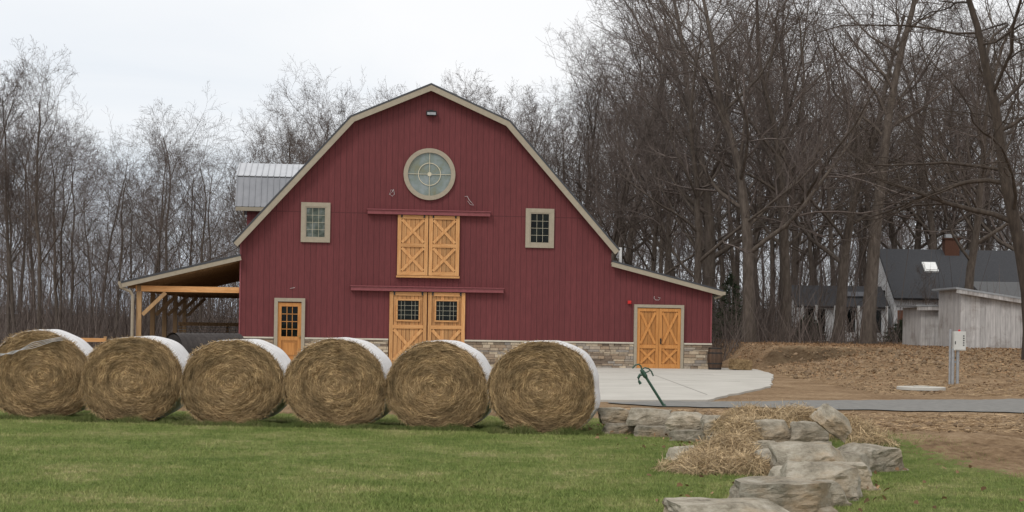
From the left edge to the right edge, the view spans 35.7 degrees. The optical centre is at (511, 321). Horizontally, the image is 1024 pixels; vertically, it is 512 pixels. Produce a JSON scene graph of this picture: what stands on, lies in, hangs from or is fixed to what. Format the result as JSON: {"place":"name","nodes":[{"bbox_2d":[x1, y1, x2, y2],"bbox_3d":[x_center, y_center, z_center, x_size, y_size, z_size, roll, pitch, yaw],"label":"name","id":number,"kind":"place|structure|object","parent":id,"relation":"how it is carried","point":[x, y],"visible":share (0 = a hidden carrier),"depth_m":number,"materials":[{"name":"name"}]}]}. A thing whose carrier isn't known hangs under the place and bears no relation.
{"place":"outdoors","nodes":[
{"label":"outdoors","id":0,"kind":"place"},
{"bbox_2d":[0,409,1023,511],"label":"grass","id":1,"kind":"structure","parent":0,"point":[491,430],"depth_m":16.80,"materials":[{"name":"plant"}]},
{"bbox_2d":[0,318,1023,511],"bbox_3d":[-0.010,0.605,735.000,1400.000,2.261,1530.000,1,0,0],"label":"ground","id":2,"kind":"structure","parent":0,"point":[1002,445],"depth_m":19.80,"materials":[{"name":"plant"}]},
{"bbox_2d":[0,60,52,182],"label":"bare tree","id":3,"kind":"object","parent":2,"relation":"on","point":[12,107],"visible":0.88,"depth_m":74.48,"materials":[{"name":"brown plant"}]},
{"bbox_2d":[0,62,71,334],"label":"bare tree","id":4,"kind":"object","parent":2,"relation":"on","point":[9,258],"visible":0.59,"depth_m":76.05,"materials":[{"name":"brown plant"}]},
{"bbox_2d":[0,123,83,334],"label":"bare tree","id":5,"kind":"object","parent":2,"relation":"on","point":[21,208],"visible":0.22,"depth_m":88.65,"materials":[{"name":"brown plant"}]},
{"bbox_2d":[0,114,91,338],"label":"bare tree","id":6,"kind":"object","parent":2,"relation":"on","point":[16,255],"visible":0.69,"depth_m":76.61,"materials":[{"name":"brown plant"}]},
{"bbox_2d":[0,328,92,417],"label":"round hay bale","id":7,"kind":"object","parent":2,"relation":"on","point":[40,372],"visible":0.91,"depth_m":24.95},
{"bbox_2d":[0,92,104,318],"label":"bare tree","id":8,"kind":"object","parent":2,"relation":"on","point":[31,256],"visible":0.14,"depth_m":107.75,"materials":[{"name":"brown plant"}]},
{"bbox_2d":[0,37,117,328],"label":"bare tree","id":9,"kind":"object","parent":2,"relation":"on","point":[37,194],"visible":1,"depth_m":73.00,"materials":[{"name":"brown plant"}]},
{"bbox_2d":[0,138,125,328],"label":"bare tree","id":10,"kind":"object","parent":2,"relation":"on","point":[60,263],"visible":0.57,"depth_m":84.94,"materials":[{"name":"brown plant"}]},
{"bbox_2d":[0,92,127,319],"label":"bare tree","id":11,"kind":"object","parent":2,"relation":"on","point":[24,253],"visible":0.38,"depth_m":106.23,"materials":[{"name":"brown plant"}]},
{"bbox_2d":[0,93,162,328],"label":"bare tree","id":12,"kind":"object","parent":2,"relation":"on","point":[54,231],"visible":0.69,"depth_m":76.20,"materials":[{"name":"brown plant"}]},
{"bbox_2d":[0,114,163,323],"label":"bare tree","id":13,"kind":"object","parent":2,"relation":"on","point":[73,272],"visible":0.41,"depth_m":94.07,"materials":[{"name":"brown plant"}]},
{"bbox_2d":[25,163,141,328],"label":"bare tree","id":14,"kind":"object","parent":2,"relation":"on","point":[88,256],"visible":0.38,"depth_m":98.46,"materials":[{"name":"brown plant"}]},
{"bbox_2d":[16,126,192,316],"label":"bare tree","id":15,"kind":"object","parent":2,"relation":"on","point":[116,199],"visible":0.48,"depth_m":108.84,"materials":[{"name":"brown plant"}]},
{"bbox_2d":[62,150,199,336],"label":"bare tree","id":16,"kind":"object","parent":2,"relation":"on","point":[122,240],"visible":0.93,"depth_m":80.16,"materials":[{"name":"brown plant"}]},
{"bbox_2d":[79,334,189,421],"bbox_3d":[-5.876,0.902,25.150,1.632,1.424,1.362,1,0,-1],"label":"round hay bale","id":17,"kind":"object","parent":2,"relation":"on","point":[133,376],"visible":0.98,"depth_m":24.55},
{"bbox_2d":[57,81,245,326],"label":"bare tree","id":18,"kind":"object","parent":2,"relation":"on","point":[166,255],"visible":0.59,"depth_m":99.38,"materials":[{"name":"brown plant"}]},
{"bbox_2d":[79,147,225,322],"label":"bare tree","id":19,"kind":"object","parent":2,"relation":"on","point":[126,221],"visible":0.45,"depth_m":99.44,"materials":[{"name":"brown plant"}]},
{"bbox_2d":[86,130,229,331],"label":"bare tree","id":20,"kind":"object","parent":2,"relation":"on","point":[192,225],"visible":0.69,"depth_m":88.11,"materials":[{"name":"brown plant"}]},
{"bbox_2d":[90,129,240,335],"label":"bare tree","id":21,"kind":"object","parent":2,"relation":"on","point":[161,219],"visible":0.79,"depth_m":85.79,"materials":[{"name":"brown plant"}]},
{"bbox_2d":[115,121,215,334],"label":"bare tree","id":22,"kind":"object","parent":2,"relation":"on","point":[165,170],"visible":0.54,"depth_m":93.68,"materials":[{"name":"brown plant"}]},
{"bbox_2d":[93,128,246,331],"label":"bare tree","id":23,"kind":"object","parent":2,"relation":"on","point":[191,160],"visible":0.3,"depth_m":107.31,"materials":[{"name":"brown plant"}]},
{"bbox_2d":[113,120,267,331],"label":"bare tree","id":24,"kind":"object","parent":2,"relation":"on","point":[202,248],"visible":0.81,"depth_m":82.30,"materials":[{"name":"brown plant"}]},
{"bbox_2d":[166,333,243,354],"bbox_3d":[-9.166,0.923,47.500,2.200,1.200,1.200,1,0,-42],"label":"drain pipe","id":25,"kind":"object","parent":2,"relation":"on","point":[189,342],"visible":0.35,"depth_m":46.90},
{"bbox_2d":[178,339,290,423],"bbox_3d":[-4.243,0.923,24.796,1.655,1.390,1.366,1,0,2],"label":"round hay bale","id":26,"kind":"object","parent":2,"relation":"on","point":[241,381],"visible":0.99,"depth_m":24.20},
{"bbox_2d":[196,134,302,254],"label":"bare tree","id":27,"kind":"object","parent":2,"relation":"on","point":[229,204],"visible":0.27,"depth_m":87.50,"materials":[{"name":"brown plant"}]},
{"bbox_2d":[194,107,306,249],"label":"bare tree","id":28,"kind":"object","parent":2,"relation":"on","point":[267,122],"visible":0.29,"depth_m":106.61,"materials":[{"name":"brown plant"}]},
{"bbox_2d":[190,106,328,261],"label":"bare tree","id":29,"kind":"object","parent":2,"relation":"on","point":[266,145],"visible":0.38,"depth_m":77.27,"materials":[{"name":"brown plant"}]},
{"bbox_2d":[200,101,345,258],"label":"bare tree","id":30,"kind":"object","parent":2,"relation":"on","point":[324,125],"visible":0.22,"depth_m":92.39,"materials":[{"name":"brown plant"}]},
{"bbox_2d":[233,84,316,163],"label":"bare tree","id":31,"kind":"object","parent":2,"relation":"on","point":[280,125],"visible":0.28,"depth_m":102.78,"materials":[{"name":"brown plant"}]},
{"bbox_2d":[195,54,371,222],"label":"bare tree","id":32,"kind":"object","parent":2,"relation":"on","point":[304,95],"visible":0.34,"depth_m":101.80,"materials":[{"name":"brown plant"}]},
{"bbox_2d":[239,63,364,163],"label":"bare tree","id":33,"kind":"object","parent":2,"relation":"on","point":[341,111],"visible":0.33,"depth_m":90.91,"materials":[{"name":"brown plant"}]},
{"bbox_2d":[282,336,391,426],"bbox_3d":[-2.656,0.917,24.693,1.654,1.429,1.374,1,0,3],"label":"round hay bale","id":34,"kind":"object","parent":2,"relation":"on","point":[340,380],"visible":0.98,"depth_m":24.10},
{"bbox_2d":[118,83,725,368],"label":"barn","id":35,"kind":"structure","parent":2,"relation":"on","point":[392,228],"depth_m":56.86,"materials":[{"name":"red"}]},
{"bbox_2d":[274,298,304,359],"bbox_3d":[-7.878,0.319,56.269,1.080,2.330,0.122,1,0,-6],"label":"entry door","id":36,"kind":"structure","parent":35,"relation":"in","point":[289,318],"depth_m":56.27,"materials":[{"name":"brown wood"}]},
{"bbox_2d":[301,202,330,242],"bbox_3d":[-6.967,-3.532,56.386,1.030,1.410,0.070,1,0,-6],"label":"window","id":37,"kind":"structure","parent":35,"relation":"in","point":[315,216],"depth_m":56.38,"materials":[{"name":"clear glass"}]},
{"bbox_2d":[389,291,426,361],"bbox_3d":[-3.713,0.189,56.676,1.327,2.682,0.130,1,0,-6],"label":"sliding door","id":38,"kind":"structure","parent":35,"relation":"in","point":[407,311],"depth_m":56.67,"materials":[{"name":"brown wood"}]},
{"bbox_2d":[397,214,427,275],"bbox_3d":[-3.533,-2.793,56.690,1.087,2.252,0.130,1,0,-6],"label":"loft door","id":39,"kind":"structure","parent":35,"relation":"in","point":[417,243],"depth_m":56.70,"materials":[{"name":"brown wood"}]},
{"bbox_2d":[404,148,454,199],"bbox_3d":[-2.949,-5.278,56.795,1.850,1.850,0.090,1,0,-6],"label":"round window","id":40,"kind":"structure","parent":35,"relation":"in","point":[429,174],"depth_m":56.80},
{"bbox_2d":[428,215,459,275],"bbox_3d":[-2.427,-2.775,56.806,1.087,2.252,0.130,1,0,-6],"label":"loft door","id":41,"kind":"structure","parent":35,"relation":"in","point":[449,234],"depth_m":56.81,"materials":[{"name":"brown wood"}]},
{"bbox_2d":[427,292,464,342],"bbox_3d":[-2.350,0.211,56.819,1.327,2.682,0.130,1,0,-6],"label":"sliding door","id":42,"kind":"structure","parent":35,"relation":"in","point":[452,309],"depth_m":56.83,"materials":[{"name":"brown wood"}]},
{"bbox_2d":[525,208,553,247],"bbox_3d":[0.997,-3.374,57.223,1.030,1.410,0.070,1,0,-6],"label":"window","id":43,"kind":"structure","parent":35,"relation":"in","point":[539,227],"depth_m":57.23,"materials":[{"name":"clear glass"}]},
{"bbox_2d":[633,304,683,368],"bbox_3d":[5.320,0.535,57.631,1.830,2.320,0.173,1,0,-6],"label":"double door","id":44,"kind":"structure","parent":35,"relation":"in","point":[658,336],"depth_m":57.64,"materials":[{"name":"brown wood"}]},
{"bbox_2d":[383,339,491,427],"bbox_3d":[-1.087,0.964,24.547,1.650,1.428,1.368,1,0,6],"label":"round hay bale","id":45,"kind":"object","parent":2,"relation":"on","point":[435,383],"visible":1,"depth_m":23.95},
{"bbox_2d":[0,192,1017,360],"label":"undergrowth","id":46,"kind":"object","parent":2,"relation":"on","point":[81,326],"visible":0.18,"depth_m":80.35,"materials":[{"name":"brown plant"}]},
{"bbox_2d":[0,79,1023,319],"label":"wood","id":47,"kind":"object","parent":2,"relation":"on","point":[691,251],"visible":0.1,"depth_m":130.24,"materials":[{"name":"brown plant"}]},
{"bbox_2d":[478,77,560,162],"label":"bare tree","id":48,"kind":"object","parent":2,"relation":"on","point":[518,116],"visible":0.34,"depth_m":83.88,"materials":[{"name":"brown plant"}]},
{"bbox_2d":[485,339,599,432],"bbox_3d":[0.501,0.970,24.096,1.695,1.446,1.370,1,0,7],"label":"round hay bale","id":49,"kind":"object","parent":2,"relation":"on","point":[543,386],"visible":0.99,"depth_m":23.50},
{"bbox_2d":[513,78,579,179],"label":"bare tree","id":50,"kind":"object","parent":2,"relation":"on","point":[548,116],"visible":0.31,"depth_m":106.98,"materials":[{"name":"brown plant"}]},
{"bbox_2d":[518,21,657,234],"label":"bare tree","id":51,"kind":"object","parent":2,"relation":"on","point":[589,120],"visible":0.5,"depth_m":94.29,"materials":[{"name":"brown plant"}]},
{"bbox_2d":[518,64,690,247],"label":"bare tree","id":52,"kind":"object","parent":2,"relation":"on","point":[566,138],"visible":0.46,"depth_m":94.30,"materials":[{"name":"brown plant"}]},
{"bbox_2d":[535,77,686,241],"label":"bare tree","id":53,"kind":"object","parent":2,"relation":"on","point":[593,156],"visible":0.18,"depth_m":107.99,"materials":[{"name":"brown plant"}]},
{"bbox_2d":[601,423,635,433],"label":"wall stone","id":54,"kind":"object","parent":2,"relation":"on","point":[617,428],"visible":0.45,"depth_m":23.66,"materials":[{"name":"stone"}]},
{"bbox_2d":[597,407,628,423],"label":"wall stone","id":55,"kind":"object","parent":54,"relation":"on","point":[613,415],"visible":0.77,"depth_m":23.86,"materials":[{"name":"stone"}]},
{"bbox_2d":[542,26,720,264],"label":"bare tree","id":56,"kind":"object","parent":2,"relation":"on","point":[631,251],"visible":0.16,"depth_m":93.57,"materials":[{"name":"brown plant"}]},
{"bbox_2d":[546,0,732,272],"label":"bare tree","id":57,"kind":"object","parent":2,"relation":"on","point":[616,240],"visible":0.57,"depth_m":80.12,"materials":[{"name":"brown plant"}]},
{"bbox_2d":[558,0,732,275],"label":"bare tree","id":58,"kind":"object","parent":2,"relation":"on","point":[667,263],"visible":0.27,"depth_m":88.74,"materials":[{"name":"brown plant"}]},
{"bbox_2d":[626,407,671,426],"bbox_3d":[2.051,1.421,23.688,0.705,0.280,0.567,1,0,6],"label":"wall stone","id":59,"kind":"object","parent":2,"relation":"on","point":[648,416],"visible":0.78,"depth_m":23.48,"materials":[{"name":"stone"}]},
{"bbox_2d":[665,411,702,430],"bbox_3d":[2.543,1.427,22.892,0.607,0.269,0.552,1,0,17],"label":"wall stone","id":60,"kind":"object","parent":2,"relation":"on","point":[679,420],"visible":0.76,"depth_m":22.68,"materials":[{"name":"stone"}]},
{"bbox_2d":[575,45,795,286],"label":"bare tree","id":61,"kind":"object","parent":2,"relation":"on","point":[656,232],"visible":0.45,"depth_m":78.61,"materials":[{"name":"brown plant"}]},
{"bbox_2d":[536,0,846,279],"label":"bare tree","id":62,"kind":"object","parent":2,"relation":"on","point":[702,230],"visible":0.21,"depth_m":91.00,"materials":[{"name":"brown plant"}]},
{"bbox_2d":[649,410,771,475],"bbox_3d":[2.408,1.450,18.686,1.512,0.754,3.280,1,0,9],"label":"straw pile","id":63,"kind":"object","parent":2,"relation":"on","point":[731,450],"visible":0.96,"depth_m":17.76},
{"bbox_2d":[662,497,788,511],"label":"wall stone","id":64,"kind":"object","parent":2,"relation":"on","point":[690,504],"visible":1,"depth_m":12.70,"materials":[{"name":"stone"}]},
{"bbox_2d":[712,272,742,337],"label":"evergreen tree","id":65,"kind":"object","parent":2,"relation":"on","point":[730,280],"visible":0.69,"depth_m":75.94,"materials":[{"name":"green plant"}]},
{"bbox_2d":[566,0,892,283],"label":"bare tree","id":66,"kind":"object","parent":2,"relation":"on","point":[699,258],"visible":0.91,"depth_m":70.30,"materials":[{"name":"brown plant"}]},
{"bbox_2d":[561,0,907,343],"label":"bare tree","id":67,"kind":"object","parent":2,"relation":"on","point":[710,227],"visible":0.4,"depth_m":78.16,"materials":[{"name":"brown plant"}]},
{"bbox_2d":[615,1,906,323],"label":"bare tree","id":68,"kind":"object","parent":2,"relation":"on","point":[730,240],"visible":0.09,"depth_m":93.66,"materials":[{"name":"brown plant"}]},
{"bbox_2d":[586,0,937,334],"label":"bare tree","id":69,"kind":"object","parent":2,"relation":"on","point":[782,161],"visible":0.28,"depth_m":82.11,"materials":[{"name":"brown plant"}]},
{"bbox_2d":[754,419,790,441],"bbox_3d":[3.262,1.389,19.895,0.491,0.340,0.484,1,0,-11],"label":"wall stone","id":70,"kind":"object","parent":2,"relation":"on","point":[779,431],"visible":0.61,"depth_m":19.71,"materials":[{"name":"stone"}]},
{"bbox_2d":[591,0,956,342],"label":"bare tree","id":71,"kind":"object","parent":2,"relation":"on","point":[742,205],"visible":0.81,"depth_m":69.76,"materials":[{"name":"brown plant"}]},
{"bbox_2d":[600,2,960,284],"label":"bare tree","id":72,"kind":"object","parent":2,"relation":"on","point":[810,251],"visible":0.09,"depth_m":98.48,"materials":[{"name":"brown plant"}]},
{"bbox_2d":[728,476,837,511],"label":"wall stone","id":73,"kind":"object","parent":2,"relation":"on","point":[789,494],"visible":0.84,"depth_m":13.64,"materials":[{"name":"stone"}]},
{"bbox_2d":[577,0,988,339],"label":"bare tree","id":74,"kind":"object","parent":2,"relation":"on","point":[737,270],"visible":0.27,"depth_m":83.13,"materials":[{"name":"brown plant"}]},
{"bbox_2d":[673,3,912,325],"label":"bare tree","id":75,"kind":"object","parent":2,"relation":"on","point":[756,238],"visible":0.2,"depth_m":96.63,"materials":[{"name":"brown plant"}]},
{"bbox_2d":[614,0,972,341],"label":"bare tree","id":76,"kind":"object","parent":2,"relation":"on","point":[783,243],"visible":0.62,"depth_m":71.85,"materials":[{"name":"brown plant"}]},
{"bbox_2d":[705,399,905,448],"bbox_3d":[3.723,1.348,20.647,2.523,0.714,2.113,1,0,0],"label":"straw pile","id":77,"kind":"object","parent":2,"relation":"on","point":[796,414],"visible":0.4,"depth_m":20.58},
{"bbox_2d":[588,339,1023,511],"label":"fallen leaves","id":78,"kind":"object","parent":2,"relation":"on","point":[880,345],"visible":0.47,"depth_m":57.73,"materials":[{"name":"brown plant"}]},
{"bbox_2d":[767,441,846,474],"bbox_3d":[3.228,1.570,17.261,0.904,0.522,0.831,1,0,-7],"label":"wall stone","id":79,"kind":"object","parent":2,"relation":"on","point":[797,451],"visible":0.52,"depth_m":17.02,"materials":[{"name":"stone"}]},
{"bbox_2d":[789,421,828,441],"bbox_3d":[3.688,1.406,19.791,0.501,0.338,0.506,1,0,6],"label":"wall stone","id":80,"kind":"object","parent":2,"relation":"on","point":[805,431],"visible":0.52,"depth_m":19.60,"materials":[{"name":"stone"}]},
{"bbox_2d":[780,460,862,500],"bbox_3d":[2.957,1.572,15.299,0.837,0.474,0.906,1,0,7],"label":"wall stone","id":81,"kind":"object","parent":2,"relation":"on","point":[846,477],"visible":0.54,"depth_m":15.03,"materials":[{"name":"stone"}]},
{"bbox_2d":[720,34,923,284],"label":"bare tree","id":82,"kind":"object","parent":2,"relation":"on","point":[798,240],"visible":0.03,"depth_m":113.87,"materials":[{"name":"brown plant"}]},
{"bbox_2d":[712,79,931,284],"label":"bare tree","id":83,"kind":"object","parent":2,"relation":"on","point":[842,230],"visible":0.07,"depth_m":100.51,"materials":[{"name":"brown plant"}]},
{"bbox_2d":[623,344,1023,434],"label":"scattered straw","id":84,"kind":"object","parent":2,"relation":"on","point":[947,422],"visible":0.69,"depth_m":41.06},
{"bbox_2d":[670,0,990,341],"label":"bare tree","id":85,"kind":"object","parent":2,"relation":"on","point":[843,276],"visible":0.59,"depth_m":74.51,"materials":[{"name":"brown plant"}]},
{"bbox_2d":[658,347,1023,432],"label":"soil clods","id":86,"kind":"object","parent":2,"relation":"on","point":[855,363],"visible":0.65,"depth_m":51.72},
{"bbox_2d":[819,237,901,341],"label":"bare tree","id":87,"kind":"object","parent":2,"relation":"on","point":[851,285],"visible":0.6,"depth_m":79.35,"materials":[{"name":"brown plant"}]},
{"bbox_2d":[706,0,1023,285],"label":"bare tree","id":88,"kind":"object","parent":2,"relation":"on","point":[830,217],"visible":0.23,"depth_m":93.01,"materials":[{"name":"brown plant"}]},
{"bbox_2d":[836,442,908,471],"bbox_3d":[4.046,1.615,18.407,0.709,0.419,1.022,1,0,-26],"label":"wall stone","id":89,"kind":"object","parent":2,"relation":"on","point":[883,459],"visible":0.43,"depth_m":18.01,"materials":[{"name":"stone"}]},
{"bbox_2d":[768,0,980,344],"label":"bare tree","id":90,"kind":"object","parent":2,"relation":"on","point":[872,273],"visible":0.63,"depth_m":70.87,"materials":[{"name":"brown plant"}]},
{"bbox_2d":[751,0,1023,252],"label":"bare tree","id":91,"kind":"object","parent":2,"relation":"on","point":[867,210],"visible":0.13,"depth_m":98.98,"materials":[{"name":"brown plant"}]},
{"bbox_2d":[761,0,1023,361],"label":"bare tree","id":92,"kind":"object","parent":2,"relation":"on","point":[1005,181],"visible":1,"depth_m":55.02,"materials":[{"name":"brown plant"}]},
{"bbox_2d":[791,234,1020,340],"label":"house","id":93,"kind":"structure","parent":2,"relation":"on","point":[995,268],"depth_m":86.28,"materials":[{"name":"grey"}]},
{"bbox_2d":[822,67,1008,249],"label":"bare tree","id":94,"kind":"object","parent":2,"relation":"on","point":[891,237],"visible":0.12,"depth_m":106.62,"materials":[{"name":"brown plant"}]},
{"bbox_2d":[896,305,938,346],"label":"garden shed","id":95,"kind":"structure","parent":2,"relation":"on","point":[920,325],"depth_m":66.60,"materials":[{"name":"wood"}]},
{"bbox_2d":[813,0,1023,248],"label":"bare tree","id":96,"kind":"object","parent":2,"relation":"on","point":[917,244],"visible":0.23,"depth_m":97.37,"materials":[{"name":"brown plant"}]},
{"bbox_2d":[817,0,1023,249],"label":"bare tree","id":97,"kind":"object","parent":2,"relation":"on","point":[930,227],"visible":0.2,"depth_m":97.83,"materials":[{"name":"brown plant"}]},
{"bbox_2d":[834,0,1023,289],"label":"bare tree","id":98,"kind":"object","parent":2,"relation":"on","point":[976,241],"visible":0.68,"depth_m":72.14,"materials":[{"name":"brown plant"}]},
{"bbox_2d":[858,16,1023,250],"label":"bare tree","id":99,"kind":"object","parent":2,"relation":"on","point":[981,234],"visible":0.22,"depth_m":98.08,"materials":[{"name":"brown plant"}]},
{"bbox_2d":[862,74,1023,239],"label":"bare tree","id":100,"kind":"object","parent":2,"relation":"on","point":[937,212],"visible":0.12,"depth_m":106.91,"materials":[{"name":"brown plant"}]},
{"bbox_2d":[865,8,1023,250],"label":"bare tree","id":101,"kind":"object","parent":2,"relation":"on","point":[1001,242],"visible":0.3,"depth_m":95.16,"materials":[{"name":"brown plant"}]},
{"bbox_2d":[867,15,1023,249],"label":"bare tree","id":102,"kind":"object","parent":2,"relation":"on","point":[969,232],"visible":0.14,"depth_m":99.64,"materials":[{"name":"brown plant"}]},
{"bbox_2d":[948,329,965,383],"bbox_3d":[12.591,1.046,44.989,0.448,1.674,0.200,1,0,0],"label":"electrical box","id":103,"kind":"object","parent":2,"relation":"on","point":[958,340],"visible":0.88,"depth_m":44.96,"materials":[{"name":"metal"}]},
{"bbox_2d":[910,0,1023,245],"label":"bare tree","id":104,"kind":"object","parent":2,"relation":"on","point":[972,108],"visible":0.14,"depth_m":107.29,"materials":[{"name":"brown plant"}]},
{"bbox_2d":[932,287,1022,349],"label":"garden shed","id":105,"kind":"structure","parent":2,"relation":"on","point":[983,319],"depth_m":63.00,"materials":[{"name":"wood"}]},
{"bbox_2d":[0,0,1023,316],"label":"sky","id":106,"kind":"structure","parent":0,"point":[126,55],"materials":[{"name":"white"}]},
{"bbox_2d":[491,366,773,401],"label":"concrete patio","id":107,"kind":"structure","parent":0,"point":[712,384],"depth_m":42.87,"materials":[{"name":"concrete"}]},
{"bbox_2d":[608,399,1023,412],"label":"asphalt road","id":108,"kind":"structure","parent":0,"point":[1000,405],"depth_m":33.30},
{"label":"wall stone","id":109,"kind":"object","parent":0,"visible":0},
{"bbox_2d":[809,403,851,442],"bbox_3d":[3.876,1.198,19.203,0.411,0.288,0.398,38,4,-19],"label":"wall stone","id":110,"kind":"object","parent":109,"relation":"on","point":[831,420],"visible":1,"depth_m":19.07,"materials":[{"name":"stone"}]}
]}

